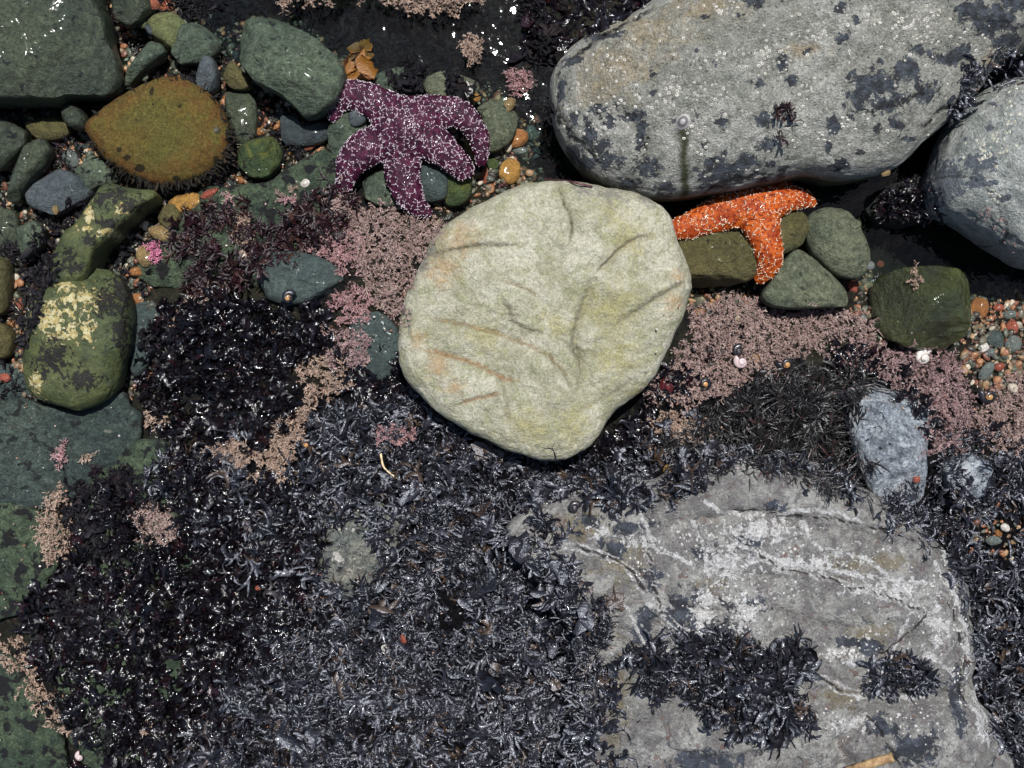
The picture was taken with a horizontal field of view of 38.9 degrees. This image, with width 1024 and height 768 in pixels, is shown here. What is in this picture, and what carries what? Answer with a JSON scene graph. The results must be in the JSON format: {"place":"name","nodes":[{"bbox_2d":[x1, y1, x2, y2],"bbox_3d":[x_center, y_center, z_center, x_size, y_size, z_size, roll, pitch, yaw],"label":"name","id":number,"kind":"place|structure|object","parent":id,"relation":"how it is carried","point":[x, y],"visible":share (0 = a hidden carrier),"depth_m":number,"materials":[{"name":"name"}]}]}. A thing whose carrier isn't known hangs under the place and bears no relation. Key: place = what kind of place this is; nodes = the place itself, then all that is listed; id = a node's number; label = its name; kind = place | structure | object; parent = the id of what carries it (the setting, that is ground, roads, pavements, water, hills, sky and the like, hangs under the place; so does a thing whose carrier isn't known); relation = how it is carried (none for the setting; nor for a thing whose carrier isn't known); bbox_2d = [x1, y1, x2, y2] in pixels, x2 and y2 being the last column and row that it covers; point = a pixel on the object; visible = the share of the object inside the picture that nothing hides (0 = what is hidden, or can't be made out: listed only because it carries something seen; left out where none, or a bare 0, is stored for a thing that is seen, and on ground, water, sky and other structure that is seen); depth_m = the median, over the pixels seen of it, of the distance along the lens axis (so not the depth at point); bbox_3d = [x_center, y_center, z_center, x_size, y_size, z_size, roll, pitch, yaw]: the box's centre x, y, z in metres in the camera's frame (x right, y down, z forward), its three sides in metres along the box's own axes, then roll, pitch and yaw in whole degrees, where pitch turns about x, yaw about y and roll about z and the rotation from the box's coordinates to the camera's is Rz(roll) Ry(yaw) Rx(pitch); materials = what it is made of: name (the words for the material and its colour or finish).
{"place":"outdoors","nodes":[
{"label":"outdoors","id":0,"kind":"place"},
{"bbox_2d":[0,0,560,404],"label":"gravel","id":1,"kind":"structure","parent":0,"point":[124,50],"depth_m":1.50,"materials":[{"name":"gravel"}]},
{"bbox_2d":[0,256,14,315],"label":"stone","id":2,"kind":"object","parent":1,"relation":"on","point":[7,280],"visible":1,"depth_m":1.47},
{"bbox_2d":[0,322,17,359],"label":"stone","id":3,"kind":"object","parent":1,"relation":"on","point":[8,345],"visible":0.97,"depth_m":1.47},
{"bbox_2d":[7,138,54,205],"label":"stone","id":4,"kind":"object","parent":1,"relation":"on","point":[34,163],"visible":0.97,"depth_m":1.47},
{"bbox_2d":[61,103,88,131],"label":"stone","id":5,"kind":"object","parent":1,"relation":"on","point":[75,117],"visible":0.91,"depth_m":1.47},
{"bbox_2d":[148,225,170,240],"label":"pebble","id":6,"kind":"object","parent":1,"relation":"on","point":[155,232],"visible":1,"depth_m":1.47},
{"bbox_2d":[0,0,1023,767],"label":"ground","id":7,"kind":"structure","parent":0,"point":[932,244],"depth_m":1.47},
{"bbox_2d":[0,121,30,171],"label":"stone","id":8,"kind":"object","parent":7,"relation":"on","point":[14,139],"visible":0.94,"depth_m":1.47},
{"bbox_2d":[0,503,62,619],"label":"bedrock slab","id":9,"kind":"structure","parent":7,"relation":"on","point":[17,574],"depth_m":1.46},
{"bbox_2d":[16,221,49,258],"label":"stone","id":10,"kind":"object","parent":7,"relation":"on","point":[23,231],"visible":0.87,"depth_m":1.48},
{"bbox_2d":[0,650,69,767],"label":"bedrock slab","id":11,"kind":"structure","parent":7,"relation":"on","point":[28,739],"depth_m":1.46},
{"bbox_2d":[13,220,63,352],"bbox_3d":[-0.472,-0.100,1.459,0.069,0.090,0.140,0,90,0],"label":"seaweed strip","id":12,"kind":"object","parent":7,"relation":"on","point":[44,283],"visible":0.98,"depth_m":1.47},
{"bbox_2d":[0,632,79,743],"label":"coralline algae","id":13,"kind":"object","parent":7,"relation":"on","point":[30,677],"visible":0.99,"depth_m":1.46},
{"bbox_2d":[25,117,73,141],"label":"flat stone","id":14,"kind":"object","parent":7,"relation":"on","point":[53,129],"visible":0.91,"depth_m":1.49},
{"bbox_2d":[30,482,76,567],"bbox_3d":[-0.460,0.141,1.462,0.045,0.046,0.087,0,90,0],"label":"coralline algae","id":15,"kind":"object","parent":7,"relation":"on","point":[49,539],"visible":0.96,"depth_m":1.46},
{"bbox_2d":[25,169,95,215],"bbox_3d":[-0.464,-0.195,1.494,0.051,0.043,0.057,40,90,0],"label":"slate slab","id":16,"kind":"object","parent":7,"relation":"on","point":[48,192],"depth_m":1.48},
{"bbox_2d":[8,567,117,663],"bbox_3d":[-0.451,0.230,1.462,0.114,0.041,0.106,0,90,0],"label":"seaweed tuft","id":17,"kind":"object","parent":7,"relation":"on","point":[70,612],"visible":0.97,"depth_m":1.46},
{"bbox_2d":[0,391,143,509],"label":"bedrock slab","id":18,"kind":"structure","parent":7,"relation":"on","point":[27,479],"depth_m":1.46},
{"bbox_2d":[23,268,136,410],"bbox_3d":[-0.433,-0.045,1.461,0.109,0.099,0.144,0,90,0],"label":"green stone","id":19,"kind":"object","parent":7,"relation":"on","point":[79,350],"visible":0.98,"depth_m":1.42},
{"bbox_2d":[75,155,122,190],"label":"flat stone","id":20,"kind":"object","parent":7,"relation":"on","point":[92,172],"visible":0.9,"depth_m":1.48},
{"bbox_2d":[52,183,162,281],"bbox_3d":[-0.411,-0.153,1.461,0.049,0.094,0.132,41,90,0],"label":"green stone","id":21,"kind":"object","parent":7,"relation":"on","point":[111,218],"visible":0.98,"depth_m":1.42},
{"bbox_2d":[56,596,182,767],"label":"bedrock slab","id":22,"kind":"structure","parent":7,"relation":"on","point":[94,758],"depth_m":1.46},
{"bbox_2d":[111,0,155,28],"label":"stone","id":23,"kind":"object","parent":7,"relation":"on","point":[131,14],"visible":0.95,"depth_m":1.46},
{"bbox_2d":[84,438,208,589],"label":"bedrock slab","id":24,"kind":"structure","parent":7,"relation":"on","point":[138,454],"depth_m":1.46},
{"bbox_2d":[55,462,159,569],"bbox_3d":[-0.413,0.124,1.457,0.102,0.045,0.108,27,90,0],"label":"seaweed tuft","id":25,"kind":"object","parent":24,"relation":"on","point":[85,495],"visible":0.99,"depth_m":1.45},
{"bbox_2d":[123,502,183,548],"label":"coralline algae","id":26,"kind":"object","parent":24,"relation":"on","point":[150,514],"visible":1,"depth_m":1.45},
{"bbox_2d":[125,41,167,87],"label":"stone","id":27,"kind":"object","parent":7,"relation":"on","point":[151,56],"visible":0.98,"depth_m":1.47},
{"bbox_2d":[84,72,240,195],"bbox_3d":[-0.362,-0.252,1.480,0.174,0.080,0.123,0,90,0],"label":"oval stone","id":28,"kind":"object","parent":7,"relation":"on","point":[157,135],"visible":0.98,"depth_m":1.45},
{"bbox_2d":[147,12,185,51],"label":"flat stone","id":29,"kind":"object","parent":7,"relation":"on","point":[164,26],"visible":0.82,"depth_m":1.47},
{"bbox_2d":[8,270,340,767],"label":"seaweed bed","id":30,"kind":"object","parent":7,"relation":"on","point":[137,637],"visible":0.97,"depth_m":1.45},
{"bbox_2d":[199,437,261,467],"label":"coralline algae","id":31,"kind":"object","parent":30,"relation":"on","point":[231,452],"visible":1,"depth_m":1.44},
{"bbox_2d":[171,22,221,66],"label":"flat stone","id":32,"kind":"object","parent":7,"relation":"on","point":[194,44],"visible":0.91,"depth_m":1.47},
{"bbox_2d":[196,55,219,94],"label":"stone","id":33,"kind":"object","parent":7,"relation":"on","point":[208,72],"visible":0.96,"depth_m":1.46,"materials":[{"name":"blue stone"}]},
{"bbox_2d":[223,62,252,91],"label":"stone","id":34,"kind":"object","parent":7,"relation":"on","point":[235,77],"visible":1,"depth_m":1.48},
{"bbox_2d":[224,91,258,143],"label":"stone","id":35,"kind":"object","parent":7,"relation":"on","point":[242,109],"visible":0.86,"depth_m":1.49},
{"bbox_2d":[135,149,353,289],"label":"bedrock slab","id":36,"kind":"structure","parent":7,"relation":"on","point":[169,274],"depth_m":1.47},
{"bbox_2d":[136,244,153,267],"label":"pebble","id":37,"kind":"object","parent":36,"relation":"on","point":[142,257],"visible":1,"depth_m":1.47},
{"bbox_2d":[141,240,162,264],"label":"coralline algae","id":38,"kind":"object","parent":36,"relation":"on","point":[156,252],"visible":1,"depth_m":1.46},
{"bbox_2d":[158,204,180,228],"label":"pebble","id":39,"kind":"object","parent":36,"relation":"on","point":[166,211],"visible":0.94,"depth_m":1.47,"materials":[{"name":"yellow stone"}]},
{"bbox_2d":[168,192,199,212],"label":"pebble","id":40,"kind":"object","parent":36,"relation":"on","point":[191,199],"visible":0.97,"depth_m":1.47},
{"bbox_2d":[238,137,282,179],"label":"stone","id":41,"kind":"object","parent":7,"relation":"on","point":[264,155],"visible":1,"depth_m":1.47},
{"bbox_2d":[160,169,361,310],"bbox_3d":[-0.256,-0.157,1.456,0.212,0.046,0.117,-29,90,0],"label":"seaweed tuft","id":42,"kind":"object","parent":7,"relation":"on","point":[308,231],"visible":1,"depth_m":1.46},
{"bbox_2d":[255,251,343,304],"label":"flat stone","id":43,"kind":"object","parent":7,"relation":"on","point":[309,277],"visible":0.96,"depth_m":1.45,"materials":[{"name":"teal stone"}]},
{"bbox_2d":[247,348,355,483],"bbox_3d":[-0.215,0.034,1.447,0.065,0.037,0.154,32,90,0],"label":"coralline algae","id":44,"kind":"object","parent":7,"relation":"on","point":[284,449],"visible":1,"depth_m":1.45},
{"bbox_2d":[279,115,328,147],"bbox_3d":[-0.212,-0.260,1.497,0.053,0.030,0.033,0,90,0],"label":"slate slab","id":45,"kind":"object","parent":7,"relation":"on","point":[295,130],"depth_m":1.48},
{"bbox_2d":[303,220,367,275],"bbox_3d":[-0.173,-0.138,1.463,0.063,0.030,0.053,33,90,0],"label":"coralline algae","id":46,"kind":"object","parent":7,"relation":"on","point":[339,251],"visible":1,"depth_m":1.47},
{"bbox_2d":[318,322,373,370],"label":"coralline algae","id":47,"kind":"object","parent":7,"relation":"on","point":[353,344],"visible":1,"depth_m":1.45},
{"bbox_2d":[327,110,367,156],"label":"stone","id":48,"kind":"object","parent":7,"relation":"on","point":[341,131],"visible":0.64,"depth_m":1.47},
{"bbox_2d":[349,111,367,126],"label":"stone","id":49,"kind":"object","parent":48,"relation":"on","point":[356,119],"visible":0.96,"depth_m":1.46,"materials":[{"name":"grey stone"}]},
{"bbox_2d":[327,79,489,218],"bbox_3d":[-0.109,-0.235,1.456,0.171,0.042,0.127,10,90,0],"label":"sea star","id":50,"kind":"object","parent":48,"relation":"on","point":[400,138],"visible":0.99,"depth_m":1.45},
{"bbox_2d":[325,281,374,325],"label":"coralline algae","id":51,"kind":"object","parent":7,"relation":"on","point":[356,306],"visible":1,"depth_m":1.46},
{"bbox_2d":[313,503,400,598],"bbox_3d":[-0.155,0.164,1.448,0.092,0.059,0.098,0,90,0],"label":"stone","id":52,"kind":"object","parent":7,"relation":"on","point":[345,551],"visible":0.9,"depth_m":1.43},
{"bbox_2d":[347,311,398,380],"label":"flat stone","id":53,"kind":"object","parent":7,"relation":"on","point":[379,365],"visible":0.83,"depth_m":1.45,"materials":[{"name":"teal stone"}]},
{"bbox_2d":[360,170,397,208],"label":"stone","id":54,"kind":"object","parent":7,"relation":"on","point":[374,186],"visible":0.79,"depth_m":1.47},
{"bbox_2d":[322,174,446,326],"bbox_3d":[-0.142,-0.134,1.436,0.140,0.114,0.122,21,90,0],"label":"coralline algae","id":55,"kind":"object","parent":7,"relation":"on","point":[384,292],"visible":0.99,"depth_m":1.47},
{"bbox_2d":[323,344,445,429],"bbox_3d":[-0.124,-0.004,1.441,0.137,0.055,0.071,15,90,0],"label":"seaweed bed","id":56,"kind":"object","parent":7,"relation":"on","point":[365,385],"visible":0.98,"depth_m":1.45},
{"bbox_2d":[373,67,424,95],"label":"flat stone","id":57,"kind":"object","parent":7,"relation":"on","point":[380,78],"visible":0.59,"depth_m":1.49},
{"bbox_2d":[420,160,447,203],"bbox_3d":[-0.083,-0.207,1.488,0.038,0.044,0.044,0,90,0],"label":"angular block","id":58,"kind":"object","parent":7,"relation":"on","point":[434,180],"depth_m":1.47,"materials":[{"name":"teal stone"}]},
{"bbox_2d":[423,71,480,102],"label":"flat stone","id":59,"kind":"object","parent":7,"relation":"on","point":[433,84],"visible":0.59,"depth_m":1.48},
{"bbox_2d":[445,174,471,207],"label":"stone","id":60,"kind":"object","parent":7,"relation":"on","point":[459,194],"visible":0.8,"depth_m":1.47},
{"bbox_2d":[0,164,977,763],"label":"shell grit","id":61,"kind":"object","parent":7,"relation":"on","point":[366,450],"visible":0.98,"depth_m":1.46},
{"bbox_2d":[477,100,517,153],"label":"flat stone","id":62,"kind":"object","parent":7,"relation":"on","point":[499,120],"visible":0.78,"depth_m":1.49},
{"bbox_2d":[136,389,868,767],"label":"seaweed mat","id":63,"kind":"object","parent":7,"relation":"on","point":[342,431],"visible":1,"depth_m":1.43,"materials":[{"name":"plant"}]},
{"bbox_2d":[372,423,415,446],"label":"coralline algae","id":64,"kind":"object","parent":63,"relation":"on","point":[398,443],"visible":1,"depth_m":1.43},
{"bbox_2d":[176,407,822,767],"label":"broad fronds","id":65,"kind":"object","parent":63,"relation":"on","point":[519,548],"visible":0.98,"depth_m":1.42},
{"bbox_2d":[499,158,520,184],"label":"pebble","id":66,"kind":"object","parent":7,"relation":"on","point":[509,171],"visible":1,"depth_m":1.50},
{"bbox_2d":[398,181,691,460],"bbox_3d":[0.031,-0.073,1.422,0.254,0.097,0.282,25,90,0],"label":"pale boulder","id":67,"kind":"object","parent":7,"relation":"on","point":[537,309],"visible":1,"depth_m":1.38,"materials":[{"name":"stone"}]},
{"bbox_2d":[519,0,651,74],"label":"seaweed bed","id":68,"kind":"object","parent":7,"relation":"on","point":[602,22],"visible":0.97,"depth_m":1.50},
{"bbox_2d":[584,358,699,467],"bbox_3d":[0.135,0.034,1.453,0.056,0.025,0.145,43,90,0],"label":"seaweed bed","id":69,"kind":"object","parent":7,"relation":"on","point":[648,411],"visible":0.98,"depth_m":1.45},
{"bbox_2d":[636,409,712,453],"bbox_3d":[0.163,0.048,1.449,0.083,0.033,0.046,0,90,0],"label":"coralline algae","id":70,"kind":"object","parent":69,"relation":"on","point":[674,422],"visible":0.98,"depth_m":1.45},
{"bbox_2d":[686,333,726,368],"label":"seaweed tuft","id":71,"kind":"object","parent":7,"relation":"on","point":[709,352],"visible":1,"depth_m":1.47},
{"bbox_2d":[687,282,786,328],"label":"gravel","id":72,"kind":"structure","parent":7,"relation":"on","point":[719,289],"depth_m":1.49,"materials":[{"name":"stone"}]},
{"bbox_2d":[678,210,809,287],"bbox_3d":[0.231,-0.135,1.475,0.146,0.066,0.067,-11,90,0],"label":"stone","id":73,"kind":"object","parent":7,"relation":"on","point":[724,258],"visible":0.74,"depth_m":1.45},
{"bbox_2d":[672,181,816,284],"bbox_3d":[0.221,-0.170,1.443,0.150,0.038,0.111,22,90,0],"label":"sea star","id":74,"kind":"object","parent":73,"relation":"on","point":[755,215],"visible":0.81,"depth_m":1.44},
{"bbox_2d":[506,454,1013,767],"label":"outcrop","id":75,"kind":"object","parent":7,"relation":"on","point":[840,582],"visible":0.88,"depth_m":1.38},
{"bbox_2d":[615,622,824,759],"bbox_3d":[0.197,0.287,1.358,0.200,0.045,0.126,0,90,0],"label":"seaweed tuft","id":76,"kind":"object","parent":75,"relation":"on","point":[756,715],"visible":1,"depth_m":1.36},
{"bbox_2d":[844,752,894,767],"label":"driftwood stick","id":77,"kind":"object","parent":75,"relation":"on","point":[881,760],"visible":1,"depth_m":1.36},
{"bbox_2d":[857,645,945,703],"bbox_3d":[0.366,0.274,1.367,0.085,0.029,0.057,0,90,0],"label":"seaweed tuft","id":78,"kind":"object","parent":75,"relation":"on","point":[921,671],"visible":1,"depth_m":1.36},
{"bbox_2d":[641,289,881,412],"bbox_3d":[0.241,-0.049,1.444,0.261,0.105,0.109,-21,90,0],"label":"coralline algae","id":79,"kind":"object","parent":7,"relation":"on","point":[747,331],"visible":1,"depth_m":1.47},
{"bbox_2d":[549,0,1023,201],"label":"boulder","id":80,"kind":"object","parent":7,"relation":"on","point":[868,88],"visible":0.98,"depth_m":1.35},
{"bbox_2d":[773,100,801,148],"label":"seaweed tuft","id":81,"kind":"object","parent":80,"relation":"on","point":[782,107],"visible":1,"depth_m":1.34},
{"bbox_2d":[759,249,847,309],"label":"triangular stone","id":82,"kind":"object","parent":7,"relation":"on","point":[801,280],"visible":0.99,"depth_m":1.45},
{"bbox_2d":[804,207,870,279],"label":"round stone","id":83,"kind":"object","parent":7,"relation":"on","point":[836,244],"visible":0.99,"depth_m":1.45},
{"bbox_2d":[842,385,929,509],"bbox_3d":[0.372,0.065,1.444,0.085,0.086,0.128,0,90,0],"label":"angular rock","id":84,"kind":"object","parent":7,"relation":"on","point":[900,447],"visible":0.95,"depth_m":1.42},
{"bbox_2d":[821,336,974,441],"bbox_3d":[0.391,0.007,1.448,0.171,0.065,0.062,35,90,0],"label":"seaweed bed","id":85,"kind":"object","parent":7,"relation":"on","point":[912,398],"visible":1,"depth_m":1.46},
{"bbox_2d":[653,351,894,518],"bbox_3d":[0.258,0.037,1.428,0.232,0.111,0.156,9,90,0],"label":"wiry seaweed","id":86,"kind":"object","parent":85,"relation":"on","point":[737,405],"visible":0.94,"depth_m":1.44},
{"bbox_2d":[820,334,977,427],"bbox_3d":[0.400,-0.021,1.462,0.167,0.060,0.076,27,90,0],"label":"coralline algae","id":87,"kind":"object","parent":7,"relation":"on","point":[939,380],"visible":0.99,"depth_m":1.47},
{"bbox_2d":[868,265,970,352],"bbox_3d":[0.414,-0.075,1.472,0.093,0.100,0.088,0,90,0],"label":"wet rock","id":88,"kind":"object","parent":7,"relation":"on","point":[933,311],"visible":1,"depth_m":1.45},
{"bbox_2d":[871,418,1023,767],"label":"seaweed mat","id":89,"kind":"object","parent":7,"relation":"on","point":[985,667],"visible":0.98,"depth_m":1.44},
{"bbox_2d":[919,409,990,457],"bbox_3d":[0.439,0.049,1.443,0.085,0.060,0.048,0,90,0],"label":"coralline algae","id":90,"kind":"object","parent":7,"relation":"on","point":[942,439],"visible":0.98,"depth_m":1.45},
{"bbox_2d":[942,453,992,498],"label":"stone","id":91,"kind":"object","parent":7,"relation":"on","point":[973,464],"visible":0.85,"depth_m":1.43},
{"bbox_2d":[971,297,988,317],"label":"pebble","id":92,"kind":"object","parent":7,"relation":"on","point":[980,305],"visible":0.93,"depth_m":1.50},
{"bbox_2d":[956,502,1023,559],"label":"gravel","id":93,"kind":"structure","parent":7,"relation":"on","point":[976,538],"depth_m":1.45,"materials":[{"name":"gravel"}]},
{"bbox_2d":[967,370,1023,456],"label":"coralline algae","id":94,"kind":"object","parent":7,"relation":"on","point":[1002,417],"visible":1,"depth_m":1.46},
{"label":"water","id":95,"kind":"structure","parent":0,"visible":0},
{"bbox_2d":[0,206,20,253],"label":"stone","id":96,"kind":"object","parent":95,"relation":"on","point":[10,222],"visible":0.73,"depth_m":1.49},
{"bbox_2d":[0,362,30,399],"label":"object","id":97,"kind":"object","parent":95,"relation":"on","point":[20,378],"visible":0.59,"depth_m":1.48,"materials":[{"name":"grey stone"}]},
{"bbox_2d":[0,0,125,108],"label":"boulder","id":98,"kind":"object","parent":95,"relation":"in","point":[57,53],"visible":0.99,"depth_m":1.43,"materials":[{"name":"green stone"}]},
{"bbox_2d":[129,301,161,376],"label":"slate slab","id":99,"kind":"structure","parent":95,"relation":"on","point":[143,313],"depth_m":1.47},
{"bbox_2d":[135,324,177,366],"bbox_3d":[-0.355,-0.043,1.462,0.042,0.022,0.044,-35,90,0],"label":"seaweed tuft","id":100,"kind":"object","parent":99,"relation":"on","point":[143,336],"visible":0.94,"depth_m":1.46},
{"bbox_2d":[0,0,314,400],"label":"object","id":101,"kind":"object","parent":95,"relation":"on","point":[126,253],"visible":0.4,"depth_m":1.49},
{"bbox_2d":[239,16,347,120],"bbox_3d":[-0.224,-0.321,1.468,0.124,0.095,0.072,36,90,0],"label":"angular block","id":102,"kind":"object","parent":95,"relation":"on","point":[303,73],"depth_m":1.43,"materials":[{"name":"green stone"}]},
{"bbox_2d":[343,39,378,81],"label":"golden seaweed","id":103,"kind":"object","parent":95,"relation":"on","point":[358,63],"visible":0.83,"depth_m":1.51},
{"bbox_2d":[172,0,562,129],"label":"seaweed bed","id":104,"kind":"object","parent":95,"relation":"in","point":[435,48],"visible":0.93,"depth_m":1.52,"materials":[{"name":"black plant"}]},
{"bbox_2d":[357,0,483,18],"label":"coralline algae","id":105,"kind":"object","parent":95,"relation":"on","point":[435,3],"visible":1,"depth_m":1.49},
{"bbox_2d":[457,32,483,66],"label":"coralline algae","id":106,"kind":"object","parent":95,"relation":"on","point":[469,45],"visible":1,"depth_m":1.49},
{"bbox_2d":[501,67,537,97],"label":"coralline algae","id":107,"kind":"object","parent":95,"relation":"on","point":[527,83],"visible":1,"depth_m":1.51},
{"bbox_2d":[511,129,527,147],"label":"pebble","id":108,"kind":"object","parent":95,"relation":"in","point":[520,138],"visible":0.84,"depth_m":1.51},
{"bbox_2d":[860,176,928,228],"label":"wet rock","id":109,"kind":"object","parent":95,"relation":"on","point":[869,204],"visible":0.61,"depth_m":1.50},
{"bbox_2d":[874,173,951,233],"bbox_3d":[0.417,-0.185,1.474,0.100,0.135,0.054,0,90,0],"label":"seaweed tuft","id":110,"kind":"object","parent":109,"relation":"on","point":[901,202],"visible":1,"depth_m":1.46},
{"bbox_2d":[845,270,1023,398],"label":"gravel","id":111,"kind":"structure","parent":95,"relation":"on","point":[970,353],"depth_m":1.49,"materials":[{"name":"gravel"}]},
{"bbox_2d":[985,329,1003,347],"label":"pebble","id":112,"kind":"object","parent":111,"relation":"on","point":[995,338],"visible":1,"depth_m":1.49,"materials":[{"name":"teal stone"}]},
{"bbox_2d":[1004,335,1021,352],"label":"pebble","id":113,"kind":"object","parent":111,"relation":"on","point":[1014,342],"visible":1,"depth_m":1.48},
{"bbox_2d":[911,76,1023,269],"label":"boulder","id":114,"kind":"object","parent":95,"relation":"on","point":[975,164],"visible":0.98,"depth_m":1.39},
{"bbox_2d":[934,44,1023,136],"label":"seaweed tuft","id":115,"kind":"object","parent":114,"relation":"on","point":[976,71],"visible":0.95,"depth_m":1.38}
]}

